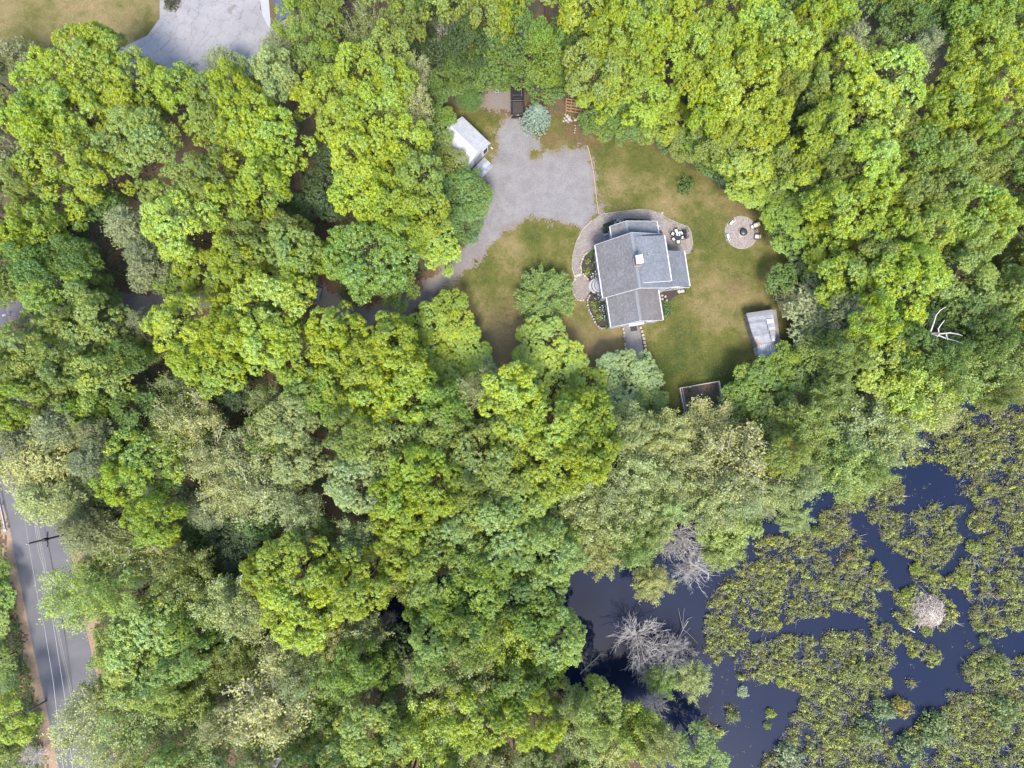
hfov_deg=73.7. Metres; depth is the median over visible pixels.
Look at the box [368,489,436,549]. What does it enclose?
oak tree
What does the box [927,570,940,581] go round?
marsh bush
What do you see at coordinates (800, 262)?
maple tree
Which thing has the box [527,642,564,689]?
maple tree
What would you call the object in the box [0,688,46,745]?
oak tree
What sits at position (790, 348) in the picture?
maple tree
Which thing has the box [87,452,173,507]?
oak tree
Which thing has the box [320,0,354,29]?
oak tree
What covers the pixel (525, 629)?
maple tree
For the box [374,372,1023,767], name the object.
water
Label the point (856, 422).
willow tree
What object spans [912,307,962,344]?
dead snag
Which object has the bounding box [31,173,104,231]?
oak tree
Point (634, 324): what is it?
door
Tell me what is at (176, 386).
budding tree
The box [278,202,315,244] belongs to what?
maple tree
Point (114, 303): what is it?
maple tree
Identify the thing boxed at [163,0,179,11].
driveway shrub
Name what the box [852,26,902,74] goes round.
oak tree
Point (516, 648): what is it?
maple tree
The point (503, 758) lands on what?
budding tree
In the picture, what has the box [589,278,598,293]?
front steps
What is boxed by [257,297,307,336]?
oak tree
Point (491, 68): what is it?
maple tree
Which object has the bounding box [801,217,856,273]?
oak tree
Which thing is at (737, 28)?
oak tree
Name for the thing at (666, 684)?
willow tree
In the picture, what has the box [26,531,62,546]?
utility pole
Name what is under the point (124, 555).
budding tree
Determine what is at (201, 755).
budding tree
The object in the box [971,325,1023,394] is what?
willow tree
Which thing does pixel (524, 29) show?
maple tree
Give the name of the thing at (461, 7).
oak tree
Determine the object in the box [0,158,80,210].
oak tree
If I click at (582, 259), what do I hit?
garden wall
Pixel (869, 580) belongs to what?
marsh heath
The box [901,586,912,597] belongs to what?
marsh bush
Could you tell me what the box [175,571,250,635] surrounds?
willow tree
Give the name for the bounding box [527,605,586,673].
maple tree
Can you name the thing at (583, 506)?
willow tree
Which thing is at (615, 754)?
willow tree
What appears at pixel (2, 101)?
pine tree
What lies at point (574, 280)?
garden wall
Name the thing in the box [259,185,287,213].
maple tree
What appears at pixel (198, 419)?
budding tree
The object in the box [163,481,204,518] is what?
pine tree
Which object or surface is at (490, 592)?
maple tree
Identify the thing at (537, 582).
maple tree
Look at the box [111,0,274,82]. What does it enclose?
neighbour driveway
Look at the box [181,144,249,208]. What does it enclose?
oak tree
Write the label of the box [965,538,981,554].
marsh bush
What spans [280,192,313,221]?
maple tree
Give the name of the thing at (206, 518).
pine tree
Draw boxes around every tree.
[0,35,44,86]
[0,58,28,103]
[0,87,13,135]
[0,87,79,154]
[0,117,37,168]
[0,152,29,199]
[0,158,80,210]
[0,185,5,219]
[0,200,70,248]
[0,215,42,261]
[0,241,90,293]
[0,257,25,307]
[0,309,71,380]
[0,327,11,355]
[0,347,59,397]
[0,377,57,430]
[0,397,31,439]
[0,414,96,498]
[0,418,66,469]
[0,452,8,475]
[0,558,14,581]
[0,581,16,614]
[0,606,11,640]
[0,645,17,679]
[0,669,23,692]
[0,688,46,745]
[0,734,24,767]
[5,228,48,273]
[8,45,102,124]
[9,115,114,195]
[11,63,46,94]
[12,230,94,322]
[12,473,78,527]
[17,370,106,422]
[17,744,48,767]
[20,347,124,397]
[23,399,93,452]
[26,284,60,309]
[26,300,106,348]
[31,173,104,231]
[33,79,118,149]
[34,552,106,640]
[36,683,125,767]
[40,234,125,284]
[41,19,142,109]
[46,281,135,365]
[48,474,127,519]
[51,222,105,256]
[53,502,121,540]
[55,380,133,420]
[57,569,139,625]
[58,289,90,325]
[58,512,130,558]
[62,146,141,204]
[62,347,151,413]
[63,438,141,489]
[69,398,141,437]
[69,664,139,724]
[71,267,118,307]
[71,415,131,445]
[74,23,139,79]
[74,720,146,767]
[79,425,133,456]
[81,85,141,144]
[82,549,125,584]
[83,186,128,223]
[85,618,150,671]
[86,286,123,321]
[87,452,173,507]
[88,679,173,764]
[89,487,131,522]
[89,518,172,587]
[90,104,183,179]
[92,565,163,621]
[93,132,146,176]
[94,44,171,119]
[95,334,167,376]
[96,426,187,497]
[99,204,165,252]
[100,626,173,713]
[103,594,194,699]
[106,756,146,767]
[107,382,168,437]
[118,490,188,548]
[121,234,175,280]
[122,330,168,365]
[124,470,196,515]
[125,305,184,342]
[125,714,188,767]
[126,253,181,294]
[128,88,180,137]
[131,739,201,767]
[133,674,195,717]
[134,178,174,211]
[136,61,172,96]
[136,531,194,575]
[137,420,198,466]
[139,188,229,262]
[139,292,223,368]
[142,542,216,613]
[144,61,210,119]
[145,370,203,418]
[146,399,196,437]
[148,159,225,233]
[148,258,202,298]
[148,633,215,687]
[150,386,228,452]
[160,668,221,746]
[162,601,215,649]
[163,337,224,381]
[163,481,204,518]
[169,326,248,399]
[171,247,231,303]
[173,515,210,556]
[173,713,233,767]
[173,750,229,767]
[174,423,244,496]
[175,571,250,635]
[177,87,229,147]
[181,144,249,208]
[182,486,211,519]
[184,635,241,696]
[185,69,237,128]
[187,492,227,531]
[187,522,230,561]
[187,696,258,757]
[191,412,237,459]
[194,473,256,522]
[199,312,254,362]
[202,43,239,84]
[202,624,244,665]
[203,178,262,235]
[206,56,262,111]
[206,233,265,289]
[206,741,253,767]
[208,115,279,182]
[208,539,254,579]
[208,572,275,647]
[209,290,260,334]
[209,636,264,692]
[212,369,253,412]
[215,218,267,269]
[217,86,281,157]
[217,417,270,483]
[217,650,325,767]
[220,450,302,530]
[222,317,300,376]
[223,506,259,539]
[227,254,284,303]
[227,269,317,351]
[227,518,266,555]
[229,729,277,767]
[231,53,263,92]
[233,155,292,219]
[235,500,284,543]
[237,751,294,767]
[238,549,290,595]
[240,105,317,177]
[240,380,294,421]
[240,416,292,454]
[241,233,276,269]
[248,44,307,116]
[251,221,324,283]
[251,528,341,619]
[252,623,304,690]
[253,387,322,448]
[256,208,314,258]
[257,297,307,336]
[257,569,345,655]
[258,28,307,71]
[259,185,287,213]
[260,70,302,126]
[263,716,322,766]
[266,322,338,387]
[268,484,327,542]
[268,648,323,711]
[270,431,331,490]
[271,0,319,56]
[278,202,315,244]
[278,248,322,284]
[278,734,329,767]
[279,0,324,21]
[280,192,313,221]
[280,619,335,676]
[282,365,333,412]
[288,70,326,126]
[289,18,337,89]
[289,687,351,739]
[296,516,342,561]
[297,0,344,52]
[298,374,349,426]
[299,643,373,705]
[300,164,334,210]
[301,63,367,125]
[303,241,339,274]
[304,300,366,352]
[304,548,364,608]
[305,37,355,79]
[305,611,352,670]
[306,128,342,167]
[309,335,359,382]
[309,739,361,767]
[313,186,351,222]
[314,89,381,160]
[314,240,353,283]
[314,723,364,767]
[316,361,374,408]
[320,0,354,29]
[321,219,419,305]
[322,408,380,461]
[322,447,389,514]
[322,633,387,696]
[323,542,392,620]
[326,157,392,223]
[327,115,392,192]
[327,604,395,665]
[330,514,385,570]
[332,688,403,766]
[333,41,388,106]
[334,0,390,62]
[340,79,413,151]
[340,334,400,389]
[341,401,422,477]
[343,363,399,430]
[355,310,419,366]
[359,754,399,767]
[360,0,397,32]
[361,17,416,78]
[362,53,419,116]
[363,137,415,194]
[364,717,413,767]
[367,642,405,691]
[368,174,423,233]
[368,469,428,524]
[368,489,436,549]
[369,262,420,313]
[369,343,427,395]
[373,523,428,580]
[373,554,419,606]
[374,209,427,258]
[375,622,415,659]
[375,683,421,735]
[378,0,426,69]
[379,364,443,428]
[380,608,396,628]
[381,81,434,135]
[381,113,433,175]
[383,754,417,767]
[387,340,429,379]
[388,42,432,98]
[388,440,445,493]
[392,179,450,247]
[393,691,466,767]
[395,0,430,24]
[395,150,445,198]
[396,520,476,611]
[397,647,432,690]
[401,22,437,61]
[402,600,428,629]
[403,300,447,341]
[404,454,462,522]
[405,221,461,269]
[405,637,459,693]
[407,330,453,374]
[407,608,462,666]
[408,403,465,459]
[411,121,453,159]
[416,759,469,767]
[417,76,451,115]
[417,377,473,436]
[417,580,472,634]
[418,0,471,26]
[418,351,485,407]
[422,28,464,77]
[422,649,504,719]
[424,103,449,128]
[425,0,460,44]
[427,165,493,225]
[428,62,469,102]
[428,245,461,278]
[428,562,505,642]
[431,105,456,127]
[431,288,468,325]
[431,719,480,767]
[434,143,468,176]
[435,10,457,48]
[435,307,481,351]
[435,324,492,381]
[438,676,511,758]
[440,486,493,540]
[441,485,542,573]
[442,410,525,496]
[442,467,485,516]
[443,45,482,89]
[444,8,491,88]
[444,198,483,245]
[444,601,504,675]
[448,166,487,203]
[454,0,509,59]
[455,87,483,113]
[457,22,521,91]
[457,348,497,393]
[457,362,502,411]
[457,533,524,591]
[467,61,499,97]
[471,727,514,767]
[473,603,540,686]
[477,360,537,421]
[478,569,544,621]
[479,675,529,733]
[484,59,514,92]
[486,0,528,59]
[486,2,542,64]
[487,742,532,767]
[488,404,538,457]
[488,443,540,495]
[489,658,543,712]
[491,375,547,431]
[492,466,559,524]
[497,495,545,540]
[502,677,568,752]
[506,0,534,30]
[507,589,564,646]
[508,60,531,96]
[511,315,571,375]
[511,514,588,584]
[512,429,590,508]
[512,718,557,767]
[513,263,576,328]
[517,33,563,100]
[519,103,550,139]
[521,392,607,464]
[521,557,570,615]
[523,336,590,404]
[524,14,563,66]
[525,59,565,105]
[525,747,567,767]
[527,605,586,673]
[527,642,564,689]
[528,0,559,20]
[538,500,575,537]
[546,13,590,61]
[549,466,614,533]
[549,676,586,726]
[552,703,604,767]
[552,752,615,767]
[553,498,612,558]
[555,52,587,99]
[556,0,615,54]
[558,0,602,30]
[559,32,592,73]
[559,385,618,444]
[560,36,628,109]
[560,423,619,485]
[562,366,609,414]
[566,670,622,752]
[575,68,618,124]
[577,105,599,134]
[577,529,623,582]
[583,5,654,74]
[585,713,641,767]
[586,471,640,530]
[587,429,624,461]
[591,357,628,394]
[593,118,613,142]
[593,498,648,556]
[594,43,652,114]
[594,100,639,141]
[595,0,644,25]
[597,348,665,424]
[602,698,670,767]
[603,0,642,41]
[605,517,669,571]
[606,398,660,454]
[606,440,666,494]
[607,610,669,671]
[610,116,640,145]
[614,479,662,529]
[619,57,680,128]
[619,93,661,139]
[622,0,672,69]
[622,0,679,18]
[627,650,659,684]
[630,560,680,606]
[632,385,668,418]
[632,509,677,551]
[634,121,661,145]
[634,407,698,460]
[634,712,683,767]
[638,443,702,504]
[639,98,691,146]
[640,659,683,700]
[643,689,669,717]
[644,0,698,69]
[644,633,685,677]
[649,484,695,535]
[654,16,719,89]
[654,513,705,563]
[655,123,683,154]
[664,438,722,503]
[667,126,704,162]
[667,525,705,563]
[668,635,698,666]
[669,538,717,600]
[671,720,730,767]
[672,0,708,21]
[673,659,712,706]
[674,41,736,104]
[678,128,710,159]
[678,394,746,465]
[680,466,751,540]
[683,7,735,71]
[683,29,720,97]
[686,48,781,124]
[686,82,738,137]
[690,117,744,162]
[693,154,714,176]
[694,0,753,36]
[695,419,790,508]
[695,506,763,560]
[696,530,748,574]
[697,139,730,167]
[701,22,756,73]
[703,95,762,149]
[703,137,726,170]
[711,116,784,188]
[712,166,734,189]
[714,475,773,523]
[717,379,760,416]
[718,153,748,182]
[724,154,784,208]
[727,0,785,56]
[727,172,761,197]
[728,354,791,425]
[729,89,795,147]
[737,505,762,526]
[740,41,789,99]
[741,0,785,18]
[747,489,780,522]
[750,10,823,96]
[750,390,800,443]
[750,428,811,476]
[751,185,781,212]
[753,469,799,515]
[755,64,800,115]
[759,183,844,260]
[763,132,813,185]
[764,262,797,295]
[768,0,819,23]
[768,219,800,245]
[769,181,806,218]
[769,340,807,381]
[770,455,824,508]
[773,90,818,136]
[774,501,816,536]
[775,283,807,319]
[777,59,830,109]
[778,396,841,454]
[779,149,844,221]
[782,271,865,355]
[784,0,836,45]
[784,95,855,169]
[784,347,807,371]
[784,349,851,411]
[787,243,810,278]
[788,130,856,190]
[791,316,827,347]
[794,279,826,309]
[797,264,823,292]
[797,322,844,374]
[799,0,856,27]
[799,35,870,114]
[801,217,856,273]
[802,249,844,290]
[802,370,865,421]
[803,175,891,240]
[806,17,870,89]
[808,328,873,376]
[809,0,861,44]
[809,429,891,506]
[812,47,857,93]
[814,239,886,312]
[815,71,909,164]
[815,289,876,335]
[823,391,923,478]
[824,124,903,195]
[831,0,898,27]
[835,332,924,397]
[836,229,903,276]
[843,292,904,345]
[845,484,872,503]
[846,163,918,213]
[851,42,930,128]
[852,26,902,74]
[854,102,923,162]
[854,236,940,289]
[854,248,952,332]
[855,450,904,488]
[857,207,921,261]
[859,0,907,27]
[863,406,928,459]
[867,298,925,348]
[870,0,931,51]
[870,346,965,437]
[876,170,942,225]
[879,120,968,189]
[881,202,959,262]
[882,327,954,379]
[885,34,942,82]
[889,25,945,74]
[894,0,953,24]
[895,334,975,381]
[903,284,954,322]
[906,0,968,42]
[906,88,986,142]
[907,381,967,437]
[908,242,1000,310]
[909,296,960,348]
[911,18,1018,105]
[912,56,991,122]
[915,182,1009,244]
[917,114,987,157]
[919,128,980,180]
[920,167,981,223]
[920,365,973,413]
[921,99,1013,165]
[921,318,976,355]
[927,0,997,30]
[931,333,1007,404]
[932,0,1004,53]
[933,274,1019,354]
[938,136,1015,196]
[938,193,1023,251]
[943,0,1023,44]
[943,213,1007,269]
[945,0,1023,69]
[954,28,1023,98]
[960,309,1023,360]
[962,262,1023,325]
[962,374,1023,414]
[967,51,1023,116]
[971,167,1023,208]
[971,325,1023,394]
[974,125,1023,175]
[975,9,1023,79]
[982,193,1023,257]
[984,110,1023,160]
[984,235,1023,281]
[984,306,1023,339]
[998,78,1023,121]
[1001,130,1023,184]
[1001,263,1023,319]
[1001,322,1023,372]
[1013,174,1023,207]
[1018,244,1023,268]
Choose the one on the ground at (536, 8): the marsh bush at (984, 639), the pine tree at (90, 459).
the pine tree at (90, 459)
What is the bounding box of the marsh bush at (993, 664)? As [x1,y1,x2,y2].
[983,653,1010,675]
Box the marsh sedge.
[703,376,1023,767]
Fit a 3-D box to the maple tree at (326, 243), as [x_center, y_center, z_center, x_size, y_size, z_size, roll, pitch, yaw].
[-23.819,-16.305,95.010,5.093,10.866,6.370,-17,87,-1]
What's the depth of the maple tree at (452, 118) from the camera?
95.27 m
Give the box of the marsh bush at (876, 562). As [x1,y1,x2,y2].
[872,560,883,571]
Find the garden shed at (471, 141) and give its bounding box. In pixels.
[438,117,492,177]
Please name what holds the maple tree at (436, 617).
on the ground at (536, 8)
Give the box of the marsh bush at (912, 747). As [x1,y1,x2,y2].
[893,730,928,766]
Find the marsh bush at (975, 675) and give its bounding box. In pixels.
[961,665,984,685]
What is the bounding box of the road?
[0,290,113,767]
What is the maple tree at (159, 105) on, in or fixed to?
on the ground at (536, 8)
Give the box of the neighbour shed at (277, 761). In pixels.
[263,754,288,767]
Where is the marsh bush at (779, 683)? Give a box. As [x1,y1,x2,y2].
[776,676,786,687]
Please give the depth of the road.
96.11 m
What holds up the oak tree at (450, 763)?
on the ground at (536, 8)
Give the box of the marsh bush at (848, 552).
[843,550,855,560]
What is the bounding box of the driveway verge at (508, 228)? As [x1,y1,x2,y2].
[6,85,605,331]
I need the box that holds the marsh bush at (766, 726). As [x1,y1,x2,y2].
[763,721,770,729]
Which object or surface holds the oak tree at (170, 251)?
on the ground at (536, 8)
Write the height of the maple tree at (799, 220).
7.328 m
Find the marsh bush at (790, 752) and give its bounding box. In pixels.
[774,739,805,767]
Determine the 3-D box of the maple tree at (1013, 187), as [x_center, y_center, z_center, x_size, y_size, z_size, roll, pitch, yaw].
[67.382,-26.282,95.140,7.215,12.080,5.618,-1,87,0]
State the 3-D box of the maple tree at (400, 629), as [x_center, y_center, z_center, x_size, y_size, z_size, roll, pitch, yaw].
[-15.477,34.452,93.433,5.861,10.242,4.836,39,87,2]
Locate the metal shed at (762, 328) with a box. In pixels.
[744,309,780,361]
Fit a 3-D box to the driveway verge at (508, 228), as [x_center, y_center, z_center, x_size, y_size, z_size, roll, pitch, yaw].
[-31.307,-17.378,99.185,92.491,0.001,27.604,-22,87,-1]
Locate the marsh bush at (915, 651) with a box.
[907,647,918,658]
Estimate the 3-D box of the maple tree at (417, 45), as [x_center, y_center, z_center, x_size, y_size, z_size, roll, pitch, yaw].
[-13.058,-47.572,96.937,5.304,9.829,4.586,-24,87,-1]
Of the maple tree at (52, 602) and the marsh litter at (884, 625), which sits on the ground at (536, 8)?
the maple tree at (52, 602)
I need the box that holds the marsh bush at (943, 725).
[914,707,956,749]
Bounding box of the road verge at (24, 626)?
[0,260,130,767]
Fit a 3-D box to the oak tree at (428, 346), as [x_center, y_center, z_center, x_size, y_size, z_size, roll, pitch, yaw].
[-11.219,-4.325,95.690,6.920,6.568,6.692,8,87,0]
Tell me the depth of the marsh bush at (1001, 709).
95.15 m
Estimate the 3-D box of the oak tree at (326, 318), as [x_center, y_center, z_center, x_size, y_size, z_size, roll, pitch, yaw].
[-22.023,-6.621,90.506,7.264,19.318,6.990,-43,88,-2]
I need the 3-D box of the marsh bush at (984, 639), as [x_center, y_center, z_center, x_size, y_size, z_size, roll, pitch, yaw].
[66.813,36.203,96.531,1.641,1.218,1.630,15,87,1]
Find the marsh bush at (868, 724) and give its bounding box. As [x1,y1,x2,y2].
[850,713,883,747]
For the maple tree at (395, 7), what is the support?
on the ground at (536, 8)
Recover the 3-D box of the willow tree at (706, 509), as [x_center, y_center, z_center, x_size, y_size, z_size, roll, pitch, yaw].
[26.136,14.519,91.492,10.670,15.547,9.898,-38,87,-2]
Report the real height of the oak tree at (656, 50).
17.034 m
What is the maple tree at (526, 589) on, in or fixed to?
on the ground at (536, 8)
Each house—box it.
[274,0,313,31]
[594,221,689,328]
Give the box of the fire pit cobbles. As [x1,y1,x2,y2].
[725,216,757,248]
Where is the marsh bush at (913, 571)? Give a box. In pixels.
[909,562,922,576]
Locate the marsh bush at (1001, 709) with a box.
[984,691,1023,729]
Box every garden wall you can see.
[572,276,583,300]
[579,251,588,280]
[586,295,604,329]
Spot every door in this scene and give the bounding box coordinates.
[474,152,481,164]
[627,322,643,326]
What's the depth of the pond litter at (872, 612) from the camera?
97.21 m
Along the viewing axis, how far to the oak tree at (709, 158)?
94.79 m
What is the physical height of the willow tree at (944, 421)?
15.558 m
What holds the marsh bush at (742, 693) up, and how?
in the water
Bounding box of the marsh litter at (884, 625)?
[700,379,1023,767]
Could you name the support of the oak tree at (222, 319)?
on the ground at (536, 8)
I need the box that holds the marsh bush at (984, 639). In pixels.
[979,634,991,645]
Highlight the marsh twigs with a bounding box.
[703,404,1023,767]
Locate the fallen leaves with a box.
[406,101,792,442]
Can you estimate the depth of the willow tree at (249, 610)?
85.33 m
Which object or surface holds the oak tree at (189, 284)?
on the ground at (536, 8)
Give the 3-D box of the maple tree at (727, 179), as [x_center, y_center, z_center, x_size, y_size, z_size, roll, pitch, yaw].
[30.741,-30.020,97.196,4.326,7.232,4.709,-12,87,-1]
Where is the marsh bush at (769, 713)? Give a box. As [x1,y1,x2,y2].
[766,708,776,717]
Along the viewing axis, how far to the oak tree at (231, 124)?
85.64 m
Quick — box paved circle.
[573,275,589,298]
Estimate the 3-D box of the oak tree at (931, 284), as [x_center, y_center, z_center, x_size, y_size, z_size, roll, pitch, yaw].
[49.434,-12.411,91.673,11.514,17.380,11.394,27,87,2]
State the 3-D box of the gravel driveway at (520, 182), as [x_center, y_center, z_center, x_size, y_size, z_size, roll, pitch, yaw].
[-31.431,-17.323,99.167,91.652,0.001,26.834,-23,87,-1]
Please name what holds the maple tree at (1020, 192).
on the ground at (536, 8)
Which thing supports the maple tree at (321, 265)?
on the ground at (536, 8)
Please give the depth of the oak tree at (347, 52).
85.78 m
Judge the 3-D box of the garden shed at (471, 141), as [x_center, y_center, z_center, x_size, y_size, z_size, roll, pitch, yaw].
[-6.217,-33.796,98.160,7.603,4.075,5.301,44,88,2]
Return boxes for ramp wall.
[622,327,626,359]
[639,326,646,355]
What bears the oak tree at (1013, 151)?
on the ground at (536, 8)
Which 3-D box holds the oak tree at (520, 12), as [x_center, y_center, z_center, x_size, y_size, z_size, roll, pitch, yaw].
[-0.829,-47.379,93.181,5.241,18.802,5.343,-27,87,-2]
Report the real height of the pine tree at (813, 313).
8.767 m
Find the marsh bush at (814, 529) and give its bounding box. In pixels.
[810,525,821,536]
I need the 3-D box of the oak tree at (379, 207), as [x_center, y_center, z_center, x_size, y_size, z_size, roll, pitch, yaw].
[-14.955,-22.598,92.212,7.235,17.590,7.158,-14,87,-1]
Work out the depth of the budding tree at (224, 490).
86.55 m
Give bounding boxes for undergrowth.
[0,1,1023,767]
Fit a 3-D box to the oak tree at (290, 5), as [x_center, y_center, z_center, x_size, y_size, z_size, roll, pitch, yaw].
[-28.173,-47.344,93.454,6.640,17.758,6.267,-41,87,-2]
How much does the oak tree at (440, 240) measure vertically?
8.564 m
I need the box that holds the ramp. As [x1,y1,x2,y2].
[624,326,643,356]
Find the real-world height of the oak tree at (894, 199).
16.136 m
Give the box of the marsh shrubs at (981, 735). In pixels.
[700,378,1023,767]
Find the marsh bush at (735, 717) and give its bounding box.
[725,707,738,721]
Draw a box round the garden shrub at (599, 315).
[594,313,601,320]
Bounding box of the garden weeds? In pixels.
[682,384,720,407]
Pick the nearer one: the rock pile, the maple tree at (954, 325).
the maple tree at (954, 325)
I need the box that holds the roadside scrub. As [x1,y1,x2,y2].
[0,524,42,767]
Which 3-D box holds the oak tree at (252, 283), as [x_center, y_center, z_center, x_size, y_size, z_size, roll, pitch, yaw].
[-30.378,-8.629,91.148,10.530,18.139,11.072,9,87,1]
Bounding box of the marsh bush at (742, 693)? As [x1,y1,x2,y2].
[737,685,747,697]
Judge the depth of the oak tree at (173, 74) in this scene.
87.66 m
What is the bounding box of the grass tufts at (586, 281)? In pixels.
[399,106,798,443]
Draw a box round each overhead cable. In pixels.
[20,483,62,762]
[34,518,72,767]
[45,531,72,699]
[46,533,77,735]
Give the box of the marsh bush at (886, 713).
[869,695,898,724]
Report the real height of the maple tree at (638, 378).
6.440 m
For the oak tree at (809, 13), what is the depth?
89.00 m
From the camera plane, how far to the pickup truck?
99.53 m
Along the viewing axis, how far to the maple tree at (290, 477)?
86.21 m
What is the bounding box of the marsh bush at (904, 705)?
[889,696,914,719]
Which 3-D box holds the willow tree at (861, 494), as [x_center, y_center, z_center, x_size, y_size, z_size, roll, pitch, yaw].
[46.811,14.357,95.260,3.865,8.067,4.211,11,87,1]
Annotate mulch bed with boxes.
[581,249,596,279]
[587,293,607,327]
[603,218,651,232]
[660,288,686,315]
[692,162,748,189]
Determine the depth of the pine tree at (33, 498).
84.94 m
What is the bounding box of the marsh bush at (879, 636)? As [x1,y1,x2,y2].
[872,628,882,639]
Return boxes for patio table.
[674,233,681,239]
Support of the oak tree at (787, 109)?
on the ground at (536, 8)
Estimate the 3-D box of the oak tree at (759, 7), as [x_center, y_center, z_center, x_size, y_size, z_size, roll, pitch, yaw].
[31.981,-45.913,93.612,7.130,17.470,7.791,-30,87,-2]
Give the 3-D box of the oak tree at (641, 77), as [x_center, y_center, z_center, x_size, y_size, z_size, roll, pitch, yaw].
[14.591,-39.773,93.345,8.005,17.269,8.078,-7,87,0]
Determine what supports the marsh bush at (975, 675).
in the water
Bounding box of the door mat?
[630,326,636,330]
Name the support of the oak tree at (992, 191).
on the ground at (536, 8)
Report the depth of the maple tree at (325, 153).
93.55 m
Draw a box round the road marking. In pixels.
[35,520,87,765]
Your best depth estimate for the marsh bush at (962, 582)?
96.83 m
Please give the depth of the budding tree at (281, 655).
85.54 m
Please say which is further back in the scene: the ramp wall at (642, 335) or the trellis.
the trellis
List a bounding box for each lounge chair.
[753,222,760,228]
[754,234,761,239]
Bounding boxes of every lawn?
[0,0,159,59]
[397,105,807,443]
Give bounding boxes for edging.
[572,220,591,277]
[587,146,598,213]
[600,209,692,244]
[725,216,757,248]
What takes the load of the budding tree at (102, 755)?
on the ground at (536, 8)
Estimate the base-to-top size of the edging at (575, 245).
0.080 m
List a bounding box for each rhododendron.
[590,270,596,278]
[593,292,599,298]
[598,304,605,311]
[600,224,608,233]
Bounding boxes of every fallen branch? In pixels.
[580,654,605,673]
[668,610,697,662]
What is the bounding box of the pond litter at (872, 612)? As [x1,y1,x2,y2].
[701,461,1019,764]
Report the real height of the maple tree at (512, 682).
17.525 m
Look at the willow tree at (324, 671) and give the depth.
85.05 m
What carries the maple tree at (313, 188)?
on the ground at (536, 8)
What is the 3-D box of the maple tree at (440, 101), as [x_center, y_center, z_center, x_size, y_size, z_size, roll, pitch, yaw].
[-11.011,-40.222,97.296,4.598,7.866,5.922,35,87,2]
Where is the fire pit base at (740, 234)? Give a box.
[725,216,755,246]
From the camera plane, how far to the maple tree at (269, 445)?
89.33 m
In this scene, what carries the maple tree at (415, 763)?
on the ground at (536, 8)
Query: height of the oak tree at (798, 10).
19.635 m
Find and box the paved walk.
[572,209,692,274]
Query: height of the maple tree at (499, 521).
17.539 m
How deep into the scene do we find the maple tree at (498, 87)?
95.52 m
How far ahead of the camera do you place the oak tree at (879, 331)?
83.21 m
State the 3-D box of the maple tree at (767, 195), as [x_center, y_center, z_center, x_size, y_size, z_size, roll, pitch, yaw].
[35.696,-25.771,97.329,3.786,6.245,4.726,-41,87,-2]
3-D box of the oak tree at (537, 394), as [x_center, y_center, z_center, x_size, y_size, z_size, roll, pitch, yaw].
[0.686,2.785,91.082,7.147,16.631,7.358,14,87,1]
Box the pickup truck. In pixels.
[510,78,525,118]
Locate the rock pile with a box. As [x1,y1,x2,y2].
[563,114,587,122]
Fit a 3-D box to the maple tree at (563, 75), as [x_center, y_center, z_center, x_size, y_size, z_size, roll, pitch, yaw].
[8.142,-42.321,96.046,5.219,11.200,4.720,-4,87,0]
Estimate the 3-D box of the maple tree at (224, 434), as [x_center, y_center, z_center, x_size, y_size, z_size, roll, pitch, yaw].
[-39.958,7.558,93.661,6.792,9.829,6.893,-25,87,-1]
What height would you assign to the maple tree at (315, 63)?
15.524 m
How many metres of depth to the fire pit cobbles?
99.41 m
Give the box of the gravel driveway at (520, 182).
[6,87,600,326]
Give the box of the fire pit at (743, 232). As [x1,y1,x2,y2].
[738,228,746,236]
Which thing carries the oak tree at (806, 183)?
on the ground at (536, 8)
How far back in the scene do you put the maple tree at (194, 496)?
91.96 m
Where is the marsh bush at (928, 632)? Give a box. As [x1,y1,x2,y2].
[920,626,933,636]
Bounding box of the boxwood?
[677,174,695,195]
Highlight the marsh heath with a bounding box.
[703,381,1023,767]
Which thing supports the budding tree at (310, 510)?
on the ground at (536, 8)
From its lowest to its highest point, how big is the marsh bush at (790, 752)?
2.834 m
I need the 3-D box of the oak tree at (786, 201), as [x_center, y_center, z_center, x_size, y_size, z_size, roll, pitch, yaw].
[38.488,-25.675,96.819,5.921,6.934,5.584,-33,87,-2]
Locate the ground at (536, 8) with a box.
[0,0,1023,767]
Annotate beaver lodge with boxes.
[908,591,945,629]
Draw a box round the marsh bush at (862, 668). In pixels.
[841,655,868,684]
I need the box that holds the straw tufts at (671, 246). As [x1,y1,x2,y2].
[396,103,804,426]
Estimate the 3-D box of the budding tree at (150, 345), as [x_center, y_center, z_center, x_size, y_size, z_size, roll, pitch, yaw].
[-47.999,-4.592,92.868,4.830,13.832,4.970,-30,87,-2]
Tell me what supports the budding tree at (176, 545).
on the ground at (536, 8)
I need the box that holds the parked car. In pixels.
[292,284,321,299]
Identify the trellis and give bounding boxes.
[565,99,585,113]
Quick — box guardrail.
[0,499,6,530]
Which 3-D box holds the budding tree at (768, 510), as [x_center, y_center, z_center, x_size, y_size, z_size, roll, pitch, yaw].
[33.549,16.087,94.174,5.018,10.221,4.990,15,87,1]
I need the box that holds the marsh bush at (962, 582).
[955,573,971,589]
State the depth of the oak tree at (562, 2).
89.92 m
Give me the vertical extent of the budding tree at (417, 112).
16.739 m
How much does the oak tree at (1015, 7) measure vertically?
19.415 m
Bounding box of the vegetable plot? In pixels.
[678,381,722,414]
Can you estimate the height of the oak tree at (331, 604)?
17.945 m
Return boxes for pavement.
[260,0,270,27]
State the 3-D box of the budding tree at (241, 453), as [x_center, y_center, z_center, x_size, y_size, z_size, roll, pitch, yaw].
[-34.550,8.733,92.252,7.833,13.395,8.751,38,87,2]
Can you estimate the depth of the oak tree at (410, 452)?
82.36 m
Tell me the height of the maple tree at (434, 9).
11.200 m

